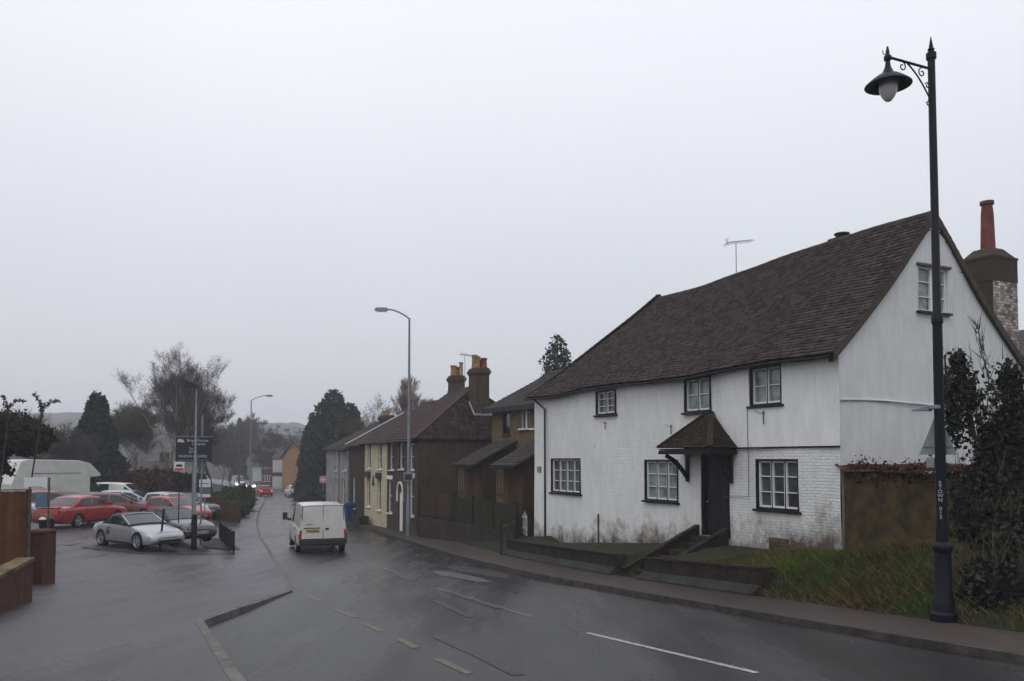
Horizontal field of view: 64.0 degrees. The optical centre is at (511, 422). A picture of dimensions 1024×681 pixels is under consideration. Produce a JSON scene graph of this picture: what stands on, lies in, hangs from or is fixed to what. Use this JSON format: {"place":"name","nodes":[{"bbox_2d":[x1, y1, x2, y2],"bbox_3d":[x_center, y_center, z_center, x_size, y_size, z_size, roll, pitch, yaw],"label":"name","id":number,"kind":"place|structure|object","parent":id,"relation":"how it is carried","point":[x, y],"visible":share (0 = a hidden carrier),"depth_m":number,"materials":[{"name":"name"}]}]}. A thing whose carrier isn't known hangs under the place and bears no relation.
{"place":"outdoors","nodes":[
{"label":"outdoors","id":0,"kind":"place"},
{"bbox_2d":[0,512,285,680],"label":"forecourt","id":1,"kind":"structure","parent":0,"point":[113,615],"depth_m":14.24,"materials":[{"name":"asphalt"}]},
{"bbox_2d":[0,489,31,565],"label":"garden fence","id":2,"kind":"object","parent":1,"relation":"on","point":[15,512],"visible":0.67,"depth_m":19.45,"materials":[{"name":"wood"}]},
{"bbox_2d":[0,557,34,612],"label":"brick wall","id":3,"kind":"structure","parent":1,"relation":"on","point":[16,579],"depth_m":14.44,"materials":[{"name":"brick"}]},
{"bbox_2d":[0,405,59,480],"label":"thicket","id":4,"kind":"object","parent":1,"relation":"on","point":[21,438],"visible":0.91,"depth_m":30.07,"materials":[{"name":"green plant"}]},
{"bbox_2d":[0,391,61,488],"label":"arching shrub","id":5,"kind":"object","parent":1,"relation":"on","point":[42,406],"visible":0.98,"depth_m":29.01,"materials":[{"name":"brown plant"}]},
{"bbox_2d":[24,477,49,528],"bbox_3d":[-15.608,3.116,26.890,0.850,2.641,0.061,0,-3,0],"label":"hanging board","id":6,"kind":"object","parent":1,"relation":"on","point":[42,499],"visible":0.95,"depth_m":26.91,"materials":[{"name":"grey"}]},
{"bbox_2d":[30,529,57,584],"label":"brick pillar","id":7,"kind":"structure","parent":1,"relation":"on","point":[43,547],"depth_m":20.46,"materials":[{"name":"brick"}]},
{"bbox_2d":[32,490,65,502],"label":"parked car","id":8,"kind":"object","parent":1,"relation":"on","point":[53,494],"visible":0.03,"depth_m":43.82,"materials":[{"name":"white paint"}]},
{"bbox_2d":[1,459,100,494],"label":"camper van","id":9,"kind":"object","parent":1,"relation":"on","point":[69,477],"visible":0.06,"depth_m":49.42,"materials":[{"name":"white paint"}]},
{"bbox_2d":[13,413,103,465],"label":"bare tree","id":10,"kind":"object","parent":1,"relation":"on","point":[86,452],"visible":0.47,"depth_m":57.63,"materials":[{"name":"brown plant"}]},
{"bbox_2d":[32,495,126,527],"bbox_3d":[-20.350,4.131,38.857,2.009,1.449,4.690,-1,-3,12],"label":"parked car","id":11,"kind":"object","parent":1,"relation":"on","point":[76,511],"visible":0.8,"depth_m":37.65,"materials":[{"name":"red paint"}]},
{"bbox_2d":[69,389,131,481],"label":"conifer tree","id":12,"kind":"object","parent":1,"relation":"on","point":[95,417],"visible":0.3,"depth_m":61.21,"materials":[{"name":"green plant"}]},
{"bbox_2d":[94,469,133,482],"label":"hedge","id":13,"kind":"object","parent":1,"relation":"on","point":[121,476],"visible":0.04,"depth_m":60.34,"materials":[{"name":"green plant"}]},
{"bbox_2d":[84,492,145,511],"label":"parked car","id":14,"kind":"object","parent":1,"relation":"on","point":[129,503],"visible":0.18,"depth_m":42.47,"materials":[{"name":"red paint"}]},
{"bbox_2d":[90,482,146,493],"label":"parked van","id":15,"kind":"object","parent":1,"relation":"on","point":[103,486],"visible":0.02,"depth_m":52.72,"materials":[{"name":"white paint"}]},
{"bbox_2d":[101,489,145,500],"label":"parked car","id":16,"kind":"object","parent":1,"relation":"on","point":[138,495],"visible":0.06,"depth_m":46.26,"materials":[{"name":"silver metal"}]},
{"bbox_2d":[93,512,184,549],"bbox_3d":[-14.150,4.035,31.054,4.030,1.279,1.899,-2,-3,34],"label":"parked car","id":17,"kind":"object","parent":1,"relation":"on","point":[139,530],"visible":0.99,"depth_m":30.40,"materials":[{"name":"silver metal"}]},
{"bbox_2d":[127,464,178,492],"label":"hedge","id":18,"kind":"object","parent":1,"relation":"on","point":[155,479],"visible":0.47,"depth_m":57.18,"materials":[{"name":"plant"}]},
{"bbox_2d":[141,491,208,508],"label":"parked car","id":19,"kind":"object","parent":1,"relation":"on","point":[147,497],"visible":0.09,"depth_m":45.25,"materials":[{"name":"silver metal"}]},
{"bbox_2d":[144,495,211,520],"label":"parked car","id":20,"kind":"object","parent":1,"relation":"on","point":[163,501],"visible":0.34,"depth_m":42.10,"materials":[{"name":"red paint"}]},
{"bbox_2d":[174,462,184,544],"bbox_3d":[-13.226,3.191,32.506,0.414,3.291,0.066,0,-3,0],"label":"sign","id":21,"kind":"object","parent":1,"relation":"on","point":[179,466],"visible":0.97,"depth_m":32.54,"materials":[{"name":"grey"}]},
{"bbox_2d":[145,506,216,541],"bbox_3d":[-14.000,4.172,33.850,4.390,1.410,1.936,-2,-3,38],"label":"parked car","id":22,"kind":"object","parent":1,"relation":"on","point":[206,530],"visible":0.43,"depth_m":32.96,"materials":[{"name":"grey paint"}]},
{"bbox_2d":[172,472,211,493],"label":"hedge","id":23,"kind":"object","parent":1,"relation":"on","point":[186,482],"visible":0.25,"depth_m":54.19,"materials":[{"name":"green plant"}]},
{"bbox_2d":[184,380,199,549],"bbox_3d":[-12.518,1.640,31.981,0.532,6.598,0.412,0,-3,0],"label":"floodlight mast","id":24,"kind":"object","parent":1,"relation":"on","point":[190,384],"visible":1,"depth_m":31.91,"materials":[{"name":"metal"}]},
{"bbox_2d":[175,415,212,546],"bbox_3d":[-12.809,2.326,32.975,1.486,5.296,0.170,0,-3,0],"label":"company sign","id":25,"kind":"object","parent":1,"relation":"on","point":[185,448],"visible":0.9,"depth_m":32.95,"materials":[{"name":"black"}]},
{"bbox_2d":[180,492,220,516],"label":"parked car","id":26,"kind":"object","parent":1,"relation":"on","point":[214,508],"visible":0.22,"depth_m":48.62,"materials":[{"name":"green paint"}]},
{"bbox_2d":[199,479,210,518],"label":"notice board","id":27,"kind":"object","parent":1,"relation":"on","point":[206,483],"visible":0.91,"depth_m":40.88,"materials":[{"name":"grey"}]},
{"bbox_2d":[196,497,222,519],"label":"wall","id":28,"kind":"structure","parent":1,"relation":"on","point":[218,500],"depth_m":49.37,"materials":[{"name":"red brick"}]},
{"bbox_2d":[198,538,238,548],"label":"lot gravel","id":29,"kind":"structure","parent":1,"relation":"on","point":[217,543],"depth_m":34.83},
{"bbox_2d":[219,521,234,553],"bbox_3d":[-12.233,4.853,35.049,0.080,1.040,7.436,1,-3,-23],"label":"railing","id":30,"kind":"object","parent":1,"relation":"on","point":[227,535],"visible":0.97,"depth_m":34.24,"materials":[{"name":"metal"}]},
{"bbox_2d":[217,501,240,522],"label":"wall","id":31,"kind":"structure","parent":1,"relation":"on","point":[231,511],"depth_m":51.63,"materials":[{"name":"red brick"}]},
{"bbox_2d":[209,485,251,517],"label":"bush","id":32,"kind":"object","parent":1,"relation":"on","point":[235,493],"visible":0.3,"depth_m":58.29,"materials":[{"name":"green plant"}]},
{"bbox_2d":[19,412,305,437],"bbox_3d":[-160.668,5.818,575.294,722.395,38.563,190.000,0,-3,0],"label":"hills","id":33,"kind":"structure","parent":0,"point":[67,417],"depth_m":607.63,"materials":[{"name":"plant"}]},
{"bbox_2d":[212,482,263,510],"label":"pavement","id":34,"kind":"structure","parent":0,"point":[259,502],"depth_m":86.46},
{"bbox_2d":[214,422,259,484],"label":"bare tree","id":35,"kind":"object","parent":34,"relation":"on","point":[241,440],"visible":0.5,"depth_m":148.98,"materials":[{"name":"brown plant"}]},
{"bbox_2d":[249,395,272,486],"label":"street lamp","id":36,"kind":"object","parent":34,"relation":"on","point":[250,437],"visible":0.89,"depth_m":78.98,"materials":[{"name":"metal"}]},
{"bbox_2d":[0,0,1023,425],"label":"sky","id":37,"kind":"structure","parent":0,"point":[246,182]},
{"bbox_2d":[126,459,975,625],"bbox_3d":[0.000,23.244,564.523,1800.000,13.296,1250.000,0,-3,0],"label":"ground","id":38,"kind":"structure","parent":0,"point":[215,472],"depth_m":227.71,"materials":[{"name":"green plant"}]},
{"bbox_2d":[110,390,161,471],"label":"bare tree","id":39,"kind":"object","parent":38,"relation":"on","point":[131,428],"visible":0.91,"depth_m":72.85,"materials":[{"name":"grey plant"}]},
{"bbox_2d":[127,452,177,473],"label":"distant house","id":40,"kind":"structure","parent":38,"relation":"on","point":[162,462],"depth_m":84.03,"materials":[{"name":"grey brick"}]},
{"bbox_2d":[7,424,304,467],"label":"woodland","id":41,"kind":"object","parent":38,"relation":"on","point":[155,453],"visible":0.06,"depth_m":285.39,"materials":[{"name":"plant"}]},
{"bbox_2d":[113,341,230,471],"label":"bare tree","id":42,"kind":"object","parent":38,"relation":"on","point":[187,402],"visible":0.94,"depth_m":65.84,"materials":[{"name":"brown plant"}]},
{"bbox_2d":[153,384,227,492],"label":"bare tree","id":43,"kind":"object","parent":38,"relation":"on","point":[205,467],"visible":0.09,"depth_m":79.28,"materials":[{"name":"brown plant"}]},
{"bbox_2d":[146,361,237,473],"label":"bare tree","id":44,"kind":"object","parent":38,"relation":"on","point":[210,432],"visible":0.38,"depth_m":69.19,"materials":[{"name":"brown plant"}]},
{"bbox_2d":[210,435,238,488],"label":"bare tree","id":45,"kind":"object","parent":38,"relation":"on","point":[222,451],"visible":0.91,"depth_m":134.77,"materials":[{"name":"grey plant"}]},
{"bbox_2d":[214,483,257,508],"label":"bush","id":46,"kind":"object","parent":38,"relation":"on","point":[249,490],"visible":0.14,"depth_m":68.60,"materials":[{"name":"green plant"}]},
{"bbox_2d":[251,459,260,481],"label":"distant house","id":47,"kind":"structure","parent":38,"relation":"on","point":[256,475],"depth_m":169.89,"materials":[{"name":"grey"}]},
{"bbox_2d":[261,450,276,484],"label":"distant house","id":48,"kind":"structure","parent":38,"relation":"on","point":[265,476],"depth_m":149.85,"materials":[{"name":"paint"}]},
{"bbox_2d":[272,446,287,488],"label":"distant house","id":49,"kind":"structure","parent":38,"relation":"on","point":[277,472],"depth_m":131.98,"materials":[{"name":"white paint"}]},
{"bbox_2d":[280,441,300,489],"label":"distant house","id":50,"kind":"structure","parent":38,"relation":"on","point":[289,455],"depth_m":127.66,"materials":[{"name":"orange brick"}]},
{"bbox_2d":[290,412,317,499],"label":"conifer tree","id":51,"kind":"object","parent":38,"relation":"on","point":[305,441],"visible":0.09,"depth_m":93.25,"materials":[{"name":"green plant"}]},
{"bbox_2d":[292,388,356,500],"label":"conifer tree","id":52,"kind":"object","parent":38,"relation":"on","point":[312,467],"visible":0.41,"depth_m":88.39,"materials":[{"name":"green plant"}]},
{"bbox_2d":[334,402,365,438],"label":"conifer tree","id":53,"kind":"object","parent":38,"relation":"on","point":[351,407],"visible":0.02,"depth_m":91.69,"materials":[{"name":"green plant"}]},
{"bbox_2d":[322,410,394,501],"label":"terraced house","id":54,"kind":"structure","parent":38,"relation":"on","point":[331,474],"depth_m":59.17,"materials":[{"name":"paint"}]},
{"bbox_2d":[327,393,400,434],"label":"bare tree","id":55,"kind":"object","parent":38,"relation":"on","point":[365,422],"visible":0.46,"depth_m":81.21,"materials":[{"name":"brown plant"}]},
{"bbox_2d":[334,418,394,512],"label":"terraced house","id":56,"kind":"structure","parent":38,"relation":"on","point":[343,453],"depth_m":55.99,"materials":[{"name":"paint"}]},
{"bbox_2d":[344,412,407,514],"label":"terraced house","id":57,"kind":"structure","parent":38,"relation":"on","point":[357,474],"depth_m":52.55,"materials":[{"name":"paint"}]},
{"bbox_2d":[360,400,436,527],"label":"terraced house","id":58,"kind":"structure","parent":38,"relation":"on","point":[375,510],"depth_m":48.46,"materials":[{"name":"paint"}]},
{"bbox_2d":[390,375,433,417],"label":"bare tree","id":59,"kind":"object","parent":38,"relation":"on","point":[402,400],"visible":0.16,"depth_m":73.75,"materials":[{"name":"brown plant"}]},
{"bbox_2d":[381,355,494,534],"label":"terraced house","id":60,"kind":"structure","parent":38,"relation":"on","point":[453,425],"depth_m":42.98,"materials":[{"name":"brown brick"}]},
{"bbox_2d":[538,334,571,377],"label":"conifer tree","id":61,"kind":"object","parent":38,"relation":"on","point":[562,359],"visible":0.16,"depth_m":61.92,"materials":[{"name":"green plant"}]},
{"bbox_2d":[452,369,674,534],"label":"infill house","id":62,"kind":"structure","parent":38,"relation":"on","point":[500,468],"depth_m":37.51,"materials":[{"name":"brown brick"}]},
{"bbox_2d":[500,411,510,436],"bbox_3d":[-0.264,0.046,39.120,0.215,1.202,0.899,1,-3,-29],"label":"window","id":63,"kind":"structure","parent":62,"relation":"in","point":[506,415],"depth_m":39.31,"materials":[{"name":"black glass"}]},
{"bbox_2d":[518,409,530,430],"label":"window","id":64,"kind":"structure","parent":62,"relation":"in","point":[525,413],"depth_m":37.51,"materials":[{"name":"glass"}]},
{"bbox_2d":[524,200,1023,606],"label":"cottage","id":65,"kind":"structure","parent":38,"relation":"on","point":[751,407],"depth_m":22.05,"materials":[{"name":"white paint"}]},
{"bbox_2d":[548,458,581,495],"bbox_3d":[1.993,1.985,30.290,0.215,1.343,2.320,1,-3,-26],"label":"window","id":66,"kind":"structure","parent":65,"relation":"in","point":[565,472],"depth_m":30.30,"materials":[{"name":"white paint"}]},
{"bbox_2d":[593,389,617,416],"bbox_3d":[3.208,-0.667,27.918,0.215,0.899,1.380,1,-3,-26],"label":"window","id":67,"kind":"structure","parent":65,"relation":"in","point":[605,400],"depth_m":27.95,"materials":[{"name":"white paint"}]},
{"bbox_2d":[641,460,679,504],"bbox_3d":[4.570,1.790,25.023,0.215,1.328,1.836,1,-3,-26],"label":"window","id":68,"kind":"structure","parent":65,"relation":"in","point":[660,476],"depth_m":25.18,"materials":[{"name":"white paint"}]},
{"bbox_2d":[681,375,712,414],"bbox_3d":[5.344,-0.783,23.550,0.215,1.062,1.325,1,-3,-26],"label":"window","id":69,"kind":"structure","parent":65,"relation":"in","point":[697,391],"depth_m":23.57,"materials":[{"name":"white paint"}]},
{"bbox_2d":[706,455,727,534],"bbox_3d":[5.723,2.029,22.789,0.120,2.263,1.057,1,-3,-26],"label":"door","id":70,"kind":"structure","parent":65,"relation":"in","point":[716,480],"depth_m":22.86,"materials":[{"name":"black paint"}]},
{"bbox_2d":[746,364,783,408],"bbox_3d":[6.550,-0.935,21.088,0.215,1.081,1.284,1,-3,-26],"label":"window","id":71,"kind":"structure","parent":65,"relation":"in","point":[765,381],"depth_m":21.13,"materials":[{"name":"white paint"}]},
{"bbox_2d":[752,459,801,514],"bbox_3d":[6.703,1.587,20.664,0.215,1.347,1.628,1,-3,-26],"label":"window","id":72,"kind":"structure","parent":65,"relation":"in","point":[776,479],"depth_m":20.78,"materials":[{"name":"white paint"}]},
{"bbox_2d":[916,266,952,315],"bbox_3d":[10.540,-3.295,20.535,1.228,1.180,0.215,1,-3,-26],"label":"window","id":73,"kind":"structure","parent":65,"relation":"in","point":[924,274],"depth_m":20.56,"materials":[{"name":"white paint"}]},
{"bbox_2d":[207,478,1023,680],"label":"road","id":74,"kind":"structure","parent":0,"point":[297,634],"depth_m":11.60,"materials":[{"name":"asphalt"}]},
{"bbox_2d":[227,417,248,481],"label":"conifer tree","id":75,"kind":"object","parent":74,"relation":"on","point":[243,469],"visible":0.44,"depth_m":159.02,"materials":[{"name":"green plant"}]},
{"bbox_2d":[194,495,291,680],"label":"kerb","id":76,"kind":"structure","parent":74,"relation":"on","point":[231,671],"depth_m":13.01,"materials":[{"name":"concrete"}]},
{"bbox_2d":[256,485,272,495],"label":"moving car","id":77,"kind":"object","parent":74,"relation":"on","point":[264,490],"visible":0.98,"depth_m":102.18,"materials":[{"name":"red paint"}]},
{"bbox_2d":[247,425,299,482],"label":"bare tree","id":78,"kind":"object","parent":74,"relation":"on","point":[264,457],"visible":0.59,"depth_m":139.13,"materials":[{"name":"brown plant"}]},
{"bbox_2d":[283,501,347,551],"bbox_3d":[-8.367,4.299,34.663,2.381,2.010,4.977,1,-3,-20],"label":"panel van","id":79,"kind":"object","parent":74,"relation":"on","point":[317,523],"visible":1,"depth_m":32.52,"materials":[{"name":"white paint"}]},
{"bbox_2d":[434,658,472,673],"bbox_3d":[-0.668,2.726,9.194,0.110,0.072,1.033,1,-3,-25],"label":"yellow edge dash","id":80,"kind":"object","parent":74,"relation":"on","point":[453,666],"visible":1,"depth_m":9.14,"materials":[{"name":"paint"}]},
{"bbox_2d":[433,570,491,581],"bbox_3d":[-1.476,4.322,23.122,0.798,0.192,4.036,1,-3,-31],"label":"concrete road patch","id":81,"kind":"object","parent":74,"relation":"on","point":[458,575],"visible":1,"depth_m":23.02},
{"bbox_2d":[446,592,504,608],"bbox_3d":[-0.825,3.606,16.736,0.140,0.261,3.738,1,-3,-20],"label":"tarmac scar","id":82,"kind":"object","parent":74,"relation":"on","point":[481,602],"visible":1,"depth_m":16.39},
{"bbox_2d":[432,636,523,674],"bbox_3d":[-0.480,2.829,10.083,0.186,0.213,3.081,1,-3,-21],"label":"tarmac scar","id":83,"kind":"object","parent":74,"relation":"on","point":[497,664],"visible":1,"depth_m":9.80},
{"bbox_2d":[446,566,511,578],"bbox_3d":[-1.024,4.515,24.866,1.097,0.218,4.779,1,-3,-24],"label":"dark road patch","id":84,"kind":"object","parent":74,"relation":"on","point":[485,572],"visible":1,"depth_m":24.84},
{"bbox_2d":[207,477,1023,664],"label":"kerb","id":85,"kind":"structure","parent":74,"relation":"on","point":[985,652],"depth_m":13.52,"materials":[{"name":"concrete"}]},
{"bbox_2d":[587,632,760,672],"bbox_3d":[1.858,2.856,10.308,0.100,0.229,3.459,1,-3,-26],"label":"line","id":86,"kind":"object","parent":74,"relation":"on","point":[717,663],"visible":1,"depth_m":9.95,"materials":[{"name":"white paint"}]},
{"bbox_2d":[212,477,1023,652],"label":"pavement","id":87,"kind":"structure","parent":0,"point":[1002,639],"depth_m":14.50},
{"bbox_2d":[233,413,267,457],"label":"bare tree","id":88,"kind":"object","parent":87,"relation":"on","point":[255,429],"visible":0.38,"depth_m":167.91,"materials":[{"name":"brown plant"}]},
{"bbox_2d":[294,485,316,501],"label":"hedge","id":89,"kind":"object","parent":87,"relation":"on","point":[306,492],"visible":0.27,"depth_m":86.03,"materials":[{"name":"green plant"}]},
{"bbox_2d":[301,490,325,501],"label":"hedge","id":90,"kind":"object","parent":87,"relation":"on","point":[319,496],"visible":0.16,"depth_m":67.60,"materials":[{"name":"green plant"}]},
{"bbox_2d":[343,502,354,519],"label":"wheelie bin","id":91,"kind":"object","parent":87,"relation":"on","point":[349,509],"visible":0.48,"depth_m":52.71,"materials":[{"name":"blue plastic"}]},
{"bbox_2d":[351,514,368,524],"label":"planter box","id":92,"kind":"object","parent":87,"relation":"on","point":[359,519],"visible":0.96,"depth_m":48.63,"materials":[{"name":"grey concrete"}]},
{"bbox_2d":[375,307,412,536],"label":"street lamp","id":93,"kind":"object","parent":87,"relation":"on","point":[408,476],"visible":1,"depth_m":40.12,"materials":[{"name":"metal"}]},
{"bbox_2d":[461,535,1023,631],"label":"verge","id":94,"kind":"structure","parent":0,"point":[636,550],"depth_m":15.09,"materials":[{"name":"plant"}]},
{"bbox_2d":[418,488,519,552],"bbox_3d":[-2.149,4.625,36.465,0.280,3.140,8.866,2,-3,-32],"label":"boarded fence","id":95,"kind":"object","parent":94,"relation":"on","point":[446,516],"visible":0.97,"depth_m":36.32,"materials":[{"name":"wood"}]},
{"bbox_2d":[502,539,627,574],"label":"retaining wall","id":96,"kind":"structure","parent":94,"relation":"on","point":[603,562],"depth_m":25.16,"materials":[{"name":"concrete"}]},
{"bbox_2d":[532,539,796,559],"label":"weeds","id":97,"kind":"object","parent":94,"relation":"on","point":[557,542],"visible":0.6,"depth_m":25.31,"materials":[{"name":"green plant"}]},
{"bbox_2d":[621,524,728,575],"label":"front steps","id":98,"kind":"structure","parent":94,"relation":"on","point":[690,540],"depth_m":22.50,"materials":[{"name":"concrete"}]},
{"bbox_2d":[636,557,775,597],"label":"retaining wall","id":99,"kind":"structure","parent":94,"relation":"on","point":[693,573],"depth_m":18.16,"materials":[{"name":"concrete"}]},
{"bbox_2d":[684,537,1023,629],"bbox_3d":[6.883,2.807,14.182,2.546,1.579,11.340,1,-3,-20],"label":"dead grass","id":100,"kind":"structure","parent":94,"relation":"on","point":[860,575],"depth_m":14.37,"materials":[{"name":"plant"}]},
{"bbox_2d":[835,462,975,549],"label":"garden wall","id":101,"kind":"structure","parent":94,"relation":"on","point":[887,508],"depth_m":18.98,"materials":[{"name":"brown brick"}]},
{"bbox_2d":[847,454,974,493],"bbox_3d":[10.803,1.118,19.654,6.601,1.239,0.751,1,-3,-16],"label":"wall creeper","id":102,"kind":"object","parent":101,"relation":"attached to","point":[930,476],"depth_m":19.04,"materials":[{"name":"brown plant"}]},
{"bbox_2d":[864,36,957,622],"bbox_3d":[6.008,-1.468,12.419,1.431,9.138,0.666,2,-3,-32],"label":"street lamp","id":103,"kind":"object","parent":94,"relation":"on","point":[888,83],"visible":1,"depth_m":12.46,"materials":[{"name":"metal"}]},
{"bbox_2d":[912,405,956,467],"bbox_3d":[6.447,0.209,12.538,0.608,0.959,0.208,-2,-3,44],"label":"warning sign","id":104,"kind":"object","parent":103,"relation":"attached to","point":[928,445],"visible":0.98,"depth_m":12.60,"materials":[{"name":"grey"}]},
{"bbox_2d":[947,401,1023,631],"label":"ivy hedge","id":105,"kind":"object","parent":94,"relation":"on","point":[987,512],"visible":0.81,"depth_m":14.25,"materials":[{"name":"green plant"}]},
{"bbox_2d":[928,339,1014,473],"bbox_3d":[8.152,-0.348,14.564,1.263,2.508,1.224,-2,-3,43],"label":"climbing shoot","id":106,"kind":"object","parent":105,"relation":"attached to","point":[965,392],"visible":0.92,"depth_m":14.53,"materials":[{"name":"green plant"}]},
{"bbox_2d":[943,347,972,447],"bbox_3d":[7.851,-0.566,14.685,0.760,2.076,0.642,2,-3,-33],"label":"climbing shoot","id":107,"kind":"object","parent":106,"relation":"attached to","point":[952,423],"visible":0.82,"depth_m":14.55,"materials":[{"name":"green plant"}]},
{"bbox_2d":[966,310,1010,437],"bbox_3d":[8.535,-0.889,14.668,0.673,2.352,0.396,0,-3,-11],"label":"climbing shoot","id":108,"kind":"object","parent":105,"relation":"on","point":[980,340],"visible":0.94,"depth_m":14.65,"materials":[{"name":"green plant"}]},
{"bbox_2d":[968,344,1023,460],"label":"climbing shoot","id":109,"kind":"object","parent":105,"relation":"on","point":[1009,383],"visible":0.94,"depth_m":14.56,"materials":[{"name":"green plant"}]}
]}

